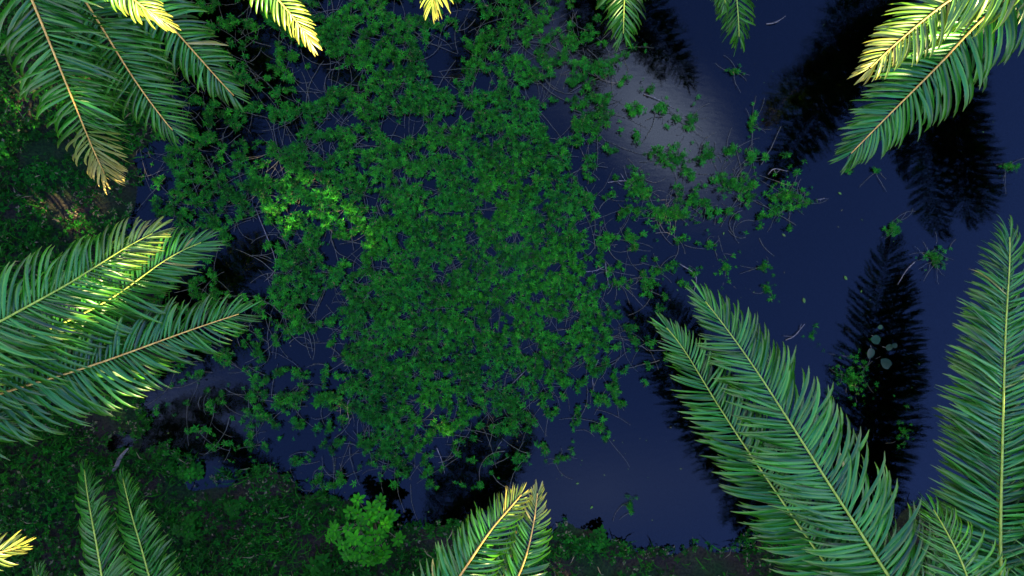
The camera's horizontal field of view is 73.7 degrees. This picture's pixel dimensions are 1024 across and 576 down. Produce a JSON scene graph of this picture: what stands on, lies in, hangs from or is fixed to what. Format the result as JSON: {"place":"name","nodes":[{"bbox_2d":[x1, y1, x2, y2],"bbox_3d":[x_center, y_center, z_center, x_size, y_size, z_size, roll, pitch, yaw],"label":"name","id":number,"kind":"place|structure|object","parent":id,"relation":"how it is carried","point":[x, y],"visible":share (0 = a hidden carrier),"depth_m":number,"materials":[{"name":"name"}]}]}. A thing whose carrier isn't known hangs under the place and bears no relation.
{"place":"outdoors","nodes":[
{"label":"outdoors","id":0,"kind":"place"},
{"bbox_2d":[0,0,1021,575],"bbox_3d":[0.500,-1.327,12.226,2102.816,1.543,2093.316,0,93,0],"label":"ground","id":1,"kind":"structure","parent":0,"point":[60,204],"depth_m":11.96,"materials":[{"name":"green plant"}]},
{"bbox_2d":[0,141,15,165],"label":"bank plant","id":2,"kind":"object","parent":1,"relation":"on","point":[6,153],"visible":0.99,"depth_m":11.29,"materials":[{"name":"green plant"}]},
{"bbox_2d":[0,530,34,570],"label":"palm tree","id":3,"kind":"object","parent":1,"relation":"on","point":[16,543],"visible":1,"depth_m":8.07,"materials":[{"name":"yellow plant"}]},
{"bbox_2d":[32,458,184,575],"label":"palm tree","id":4,"kind":"object","parent":1,"relation":"on","point":[115,567],"visible":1,"depth_m":10.01,"materials":[{"name":"green plant"}]},
{"bbox_2d":[0,216,262,459],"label":"palm tree","id":5,"kind":"object","parent":1,"relation":"on","point":[32,356],"visible":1,"depth_m":9.85,"materials":[{"name":"green plant"}]},
{"bbox_2d":[0,0,321,193],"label":"palm tree","id":6,"kind":"object","parent":1,"relation":"on","point":[76,22],"visible":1,"depth_m":9.67,"materials":[{"name":"green plant"}]},
{"bbox_2d":[171,513,202,543],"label":"bank plant","id":7,"kind":"object","parent":1,"relation":"on","point":[188,524],"visible":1,"depth_m":11.77,"materials":[{"name":"green plant"}]},
{"bbox_2d":[176,462,204,483],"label":"bank plant","id":8,"kind":"object","parent":1,"relation":"on","point":[192,473],"visible":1,"depth_m":12.04,"materials":[{"name":"green plant"}]},
{"bbox_2d":[223,496,248,520],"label":"bank plant","id":9,"kind":"object","parent":1,"relation":"on","point":[231,509],"visible":1,"depth_m":11.89,"materials":[{"name":"green plant"}]},
{"bbox_2d":[303,553,334,575],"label":"bank plant","id":10,"kind":"object","parent":1,"relation":"on","point":[318,566],"visible":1,"depth_m":11.88,"materials":[{"name":"green plant"}]},
{"bbox_2d":[324,492,405,566],"bbox_3d":[-2.503,4.196,11.666,1.219,1.170,1.326,39,92,-2],"label":"leafy shrub","id":11,"kind":"object","parent":1,"relation":"on","point":[368,518],"visible":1,"depth_m":11.46,"materials":[{"name":"green plant"}]},
{"bbox_2d":[413,481,551,575],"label":"palm tree","id":12,"kind":"object","parent":1,"relation":"on","point":[447,567],"visible":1,"depth_m":9.29,"materials":[{"name":"green plant"}]},
{"bbox_2d":[0,0,1022,575],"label":"ground cover","id":13,"kind":"object","parent":1,"relation":"on","point":[164,452],"visible":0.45,"depth_m":11.85,"materials":[{"name":"green plant"}]},
{"bbox_2d":[112,448,128,471],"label":"fallen branch","id":14,"kind":"object","parent":13,"relation":"on","point":[117,463],"visible":0.98,"depth_m":11.98,"materials":[{"name":"grey wood"}]},
{"bbox_2d":[420,0,755,56],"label":"palm tree","id":15,"kind":"object","parent":1,"relation":"on","point":[722,10],"visible":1,"depth_m":10.01,"materials":[{"name":"green plant"}]},
{"bbox_2d":[583,524,609,552],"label":"bank plant","id":16,"kind":"object","parent":1,"relation":"on","point":[598,539],"visible":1,"depth_m":11.98,"materials":[{"name":"green plant"}]},
{"bbox_2d":[648,214,1023,575],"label":"palm tree","id":17,"kind":"object","parent":1,"relation":"on","point":[978,416],"visible":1,"depth_m":10.00,"materials":[{"name":"green plant"}]},
{"bbox_2d":[828,0,1023,174],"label":"palm tree","id":18,"kind":"object","parent":1,"relation":"on","point":[951,22],"visible":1,"depth_m":9.71,"materials":[{"name":"green plant"}]},
{"bbox_2d":[107,0,1023,555],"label":"water","id":19,"kind":"structure","parent":0,"point":[799,62],"depth_m":11.99,"materials":[{"name":"blue liquid"}]},
{"bbox_2d":[243,371,264,461],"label":"water weed","id":20,"kind":"object","parent":19,"relation":"on","point":[250,436],"visible":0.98,"depth_m":12.09,"materials":[{"name":"green plant"}]},
{"bbox_2d":[256,209,277,280],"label":"twig","id":21,"kind":"object","parent":19,"relation":"on","point":[268,240],"visible":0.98,"depth_m":11.93,"materials":[{"name":"brown wood"}]},
{"bbox_2d":[303,461,324,491],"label":"water weed","id":22,"kind":"object","parent":19,"relation":"on","point":[317,480],"visible":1,"depth_m":12.12,"materials":[{"name":"green plant"}]},
{"bbox_2d":[124,0,806,521],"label":"floating weed","id":23,"kind":"object","parent":19,"relation":"on","point":[454,196],"visible":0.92,"depth_m":11.86,"materials":[{"name":"green plant"}]},
{"bbox_2d":[544,448,576,478],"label":"water weed","id":24,"kind":"object","parent":19,"relation":"on","point":[563,458],"visible":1,"depth_m":12.11,"materials":[{"name":"green plant"}]},
{"bbox_2d":[136,20,1023,520],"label":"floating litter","id":25,"kind":"object","parent":19,"relation":"on","point":[550,296],"visible":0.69,"depth_m":12.08,"materials":[{"name":"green plant"}]},
{"bbox_2d":[601,260,639,304],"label":"water weed","id":26,"kind":"object","parent":19,"relation":"on","point":[618,282],"visible":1,"depth_m":11.96,"materials":[{"name":"green plant"}]},
{"bbox_2d":[613,495,637,520],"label":"water weed","id":27,"kind":"object","parent":19,"relation":"on","point":[629,506],"visible":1,"depth_m":12.16,"materials":[{"name":"green plant"}]},
{"bbox_2d":[617,152,672,216],"bbox_3d":[2.307,-1.799,11.886,0.997,0.168,1.152,0,93,0],"label":"water weed","id":28,"kind":"object","parent":19,"relation":"on","point":[637,188],"visible":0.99,"depth_m":11.88,"materials":[{"name":"green plant"}]},
{"bbox_2d":[631,253,674,285],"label":"water weed","id":29,"kind":"object","parent":19,"relation":"on","point":[657,272],"visible":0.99,"depth_m":11.95,"materials":[{"name":"green plant"}]},
{"bbox_2d":[622,189,714,237],"bbox_3d":[2.736,-1.373,11.899,1.473,0.162,0.985,24,92,-1],"label":"water weed","id":30,"kind":"object","parent":19,"relation":"on","point":[671,212],"visible":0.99,"depth_m":11.90,"materials":[{"name":"green plant"}]},
{"bbox_2d":[639,139,697,185],"bbox_3d":[2.804,-2.139,11.870,0.962,0.154,0.886,-30,92,1],"label":"water weed","id":31,"kind":"object","parent":19,"relation":"on","point":[677,158],"visible":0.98,"depth_m":11.85,"materials":[{"name":"green plant"}]},
{"bbox_2d":[671,95,708,145],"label":"water weed","id":32,"kind":"object","parent":19,"relation":"on","point":[691,118],"visible":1,"depth_m":11.82,"materials":[{"name":"green plant"}]},
{"bbox_2d":[678,187,716,220],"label":"water weed","id":33,"kind":"object","parent":19,"relation":"on","point":[701,202],"visible":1,"depth_m":11.88,"materials":[{"name":"green plant"}]},
{"bbox_2d":[704,239,717,258],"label":"water weed","id":34,"kind":"object","parent":19,"relation":"on","point":[710,242],"visible":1,"depth_m":11.93,"materials":[{"name":"green plant"}]},
{"bbox_2d":[695,151,730,169],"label":"water weed","id":35,"kind":"object","parent":19,"relation":"on","point":[712,154],"visible":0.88,"depth_m":11.86,"materials":[{"name":"green plant"}]},
{"bbox_2d":[713,240,740,284],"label":"water weed","id":36,"kind":"object","parent":19,"relation":"on","point":[725,264],"visible":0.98,"depth_m":11.97,"materials":[{"name":"green plant"}]},
{"bbox_2d":[710,158,752,204],"bbox_3d":[3.830,-1.930,11.878,0.877,0.152,0.778,36,92,-2],"label":"water weed","id":37,"kind":"object","parent":19,"relation":"on","point":[735,183],"visible":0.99,"depth_m":11.87,"materials":[{"name":"green plant"}]},
{"bbox_2d":[715,55,747,92],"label":"water weed","id":38,"kind":"object","parent":19,"relation":"on","point":[735,70],"visible":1,"depth_m":11.78,"materials":[{"name":"green plant"}]},
{"bbox_2d":[722,128,756,167],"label":"water weed","id":39,"kind":"object","parent":19,"relation":"on","point":[733,147],"visible":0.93,"depth_m":11.84,"materials":[{"name":"green plant"}]},
{"bbox_2d":[728,135,769,177],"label":"water weed","id":40,"kind":"object","parent":19,"relation":"on","point":[751,159],"visible":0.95,"depth_m":11.86,"materials":[{"name":"green plant"}]},
{"bbox_2d":[740,258,772,273],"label":"water weed","id":41,"kind":"object","parent":19,"relation":"on","point":[763,267],"visible":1,"depth_m":11.95,"materials":[{"name":"green plant"}]},
{"bbox_2d":[746,98,768,145],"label":"water weed","id":42,"kind":"object","parent":19,"relation":"on","point":[752,121],"visible":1,"depth_m":11.82,"materials":[{"name":"green plant"}]},
{"bbox_2d":[753,273,776,300],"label":"water weed","id":43,"kind":"object","parent":19,"relation":"on","point":[767,289],"visible":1,"depth_m":11.99,"materials":[{"name":"green plant"}]},
{"bbox_2d":[746,174,822,231],"bbox_3d":[4.746,-1.595,11.891,1.273,0.158,0.947,-34,92,2],"label":"water weed","id":44,"kind":"object","parent":19,"relation":"on","point":[787,197],"visible":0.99,"depth_m":11.88,"materials":[{"name":"green plant"}]},
{"bbox_2d":[802,323,819,343],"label":"water weed","id":45,"kind":"object","parent":19,"relation":"on","point":[810,336],"visible":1,"depth_m":12.04,"materials":[{"name":"green plant"}]},
{"bbox_2d":[823,338,894,405],"bbox_3d":[6.074,1.625,12.099,1.266,0.163,1.376,-12,93,1],"label":"water weed","id":46,"kind":"object","parent":19,"relation":"on","point":[854,376],"visible":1,"depth_m":12.07,"materials":[{"name":"green plant"}]},
{"bbox_2d":[871,166,886,191],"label":"water weed","id":47,"kind":"object","parent":19,"relation":"on","point":[875,169],"visible":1,"depth_m":11.88,"materials":[{"name":"green plant"}]},
{"bbox_2d":[867,325,896,368],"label":"broadleaf water plant","id":48,"kind":"object","parent":19,"relation":"in","point":[886,363],"visible":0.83,"depth_m":11.99,"materials":[{"name":"green plant"}]},
{"bbox_2d":[882,210,915,238],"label":"water weed","id":49,"kind":"object","parent":19,"relation":"on","point":[894,229],"visible":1,"depth_m":11.91,"materials":[{"name":"green plant"}]},
{"bbox_2d":[896,404,913,449],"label":"water weed","id":50,"kind":"object","parent":19,"relation":"on","point":[904,431],"visible":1,"depth_m":12.11,"materials":[{"name":"green plant"}]},
{"bbox_2d":[910,232,954,283],"bbox_3d":[7.360,-0.560,11.945,0.734,0.149,0.919,29,92,-1],"label":"water weed","id":51,"kind":"object","parent":19,"relation":"on","point":[936,258],"visible":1,"depth_m":11.94,"materials":[{"name":"green plant"}]},
{"bbox_2d":[998,159,1020,188],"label":"water weed","id":52,"kind":"object","parent":19,"relation":"on","point":[1008,166],"visible":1,"depth_m":11.85,"materials":[{"name":"green plant"}]}
]}

